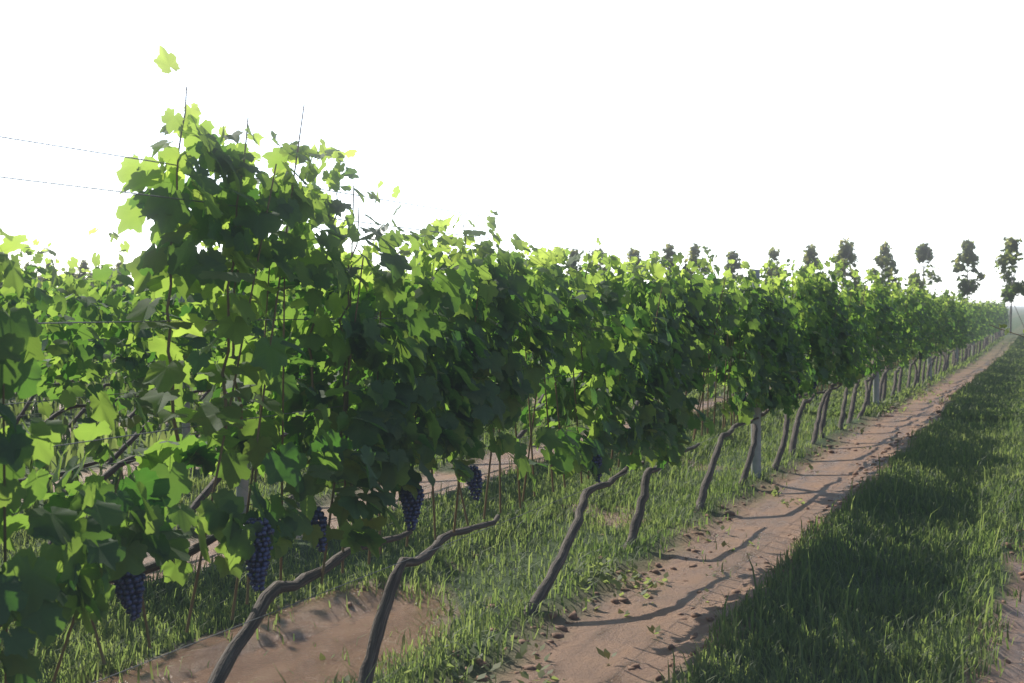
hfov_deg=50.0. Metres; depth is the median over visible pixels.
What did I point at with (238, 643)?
vine trunks
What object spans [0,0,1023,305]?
sky
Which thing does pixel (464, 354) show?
vine leaves
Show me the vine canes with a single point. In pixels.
(346, 401)
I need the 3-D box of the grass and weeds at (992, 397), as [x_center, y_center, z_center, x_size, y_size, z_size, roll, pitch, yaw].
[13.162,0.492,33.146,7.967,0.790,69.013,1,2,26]
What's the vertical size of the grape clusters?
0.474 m
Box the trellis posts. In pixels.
[106,270,1004,513]
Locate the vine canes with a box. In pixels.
[2,87,1023,682]
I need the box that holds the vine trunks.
[0,349,949,682]
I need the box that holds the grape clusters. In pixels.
[111,375,844,620]
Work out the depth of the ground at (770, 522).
6.02 m
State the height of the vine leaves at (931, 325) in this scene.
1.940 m
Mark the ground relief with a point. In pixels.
(296, 624)
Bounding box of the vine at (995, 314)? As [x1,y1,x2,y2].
[0,264,1009,544]
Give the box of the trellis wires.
[0,136,991,682]
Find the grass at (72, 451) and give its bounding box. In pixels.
[0,335,892,514]
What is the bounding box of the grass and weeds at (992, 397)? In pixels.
[0,335,1023,682]
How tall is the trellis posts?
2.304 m
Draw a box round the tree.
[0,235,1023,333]
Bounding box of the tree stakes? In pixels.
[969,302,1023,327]
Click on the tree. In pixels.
(968, 256)
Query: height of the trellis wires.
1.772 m
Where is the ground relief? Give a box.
[0,338,1023,682]
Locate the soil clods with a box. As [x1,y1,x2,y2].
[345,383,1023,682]
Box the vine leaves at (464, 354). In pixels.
[0,44,1023,682]
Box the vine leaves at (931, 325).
[0,228,982,478]
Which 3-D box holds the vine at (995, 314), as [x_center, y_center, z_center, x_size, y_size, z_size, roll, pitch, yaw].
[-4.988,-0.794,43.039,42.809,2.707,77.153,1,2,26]
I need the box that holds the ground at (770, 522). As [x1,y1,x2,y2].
[0,306,1023,682]
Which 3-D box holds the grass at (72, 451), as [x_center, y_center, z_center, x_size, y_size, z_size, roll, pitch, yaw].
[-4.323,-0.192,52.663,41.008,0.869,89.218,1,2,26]

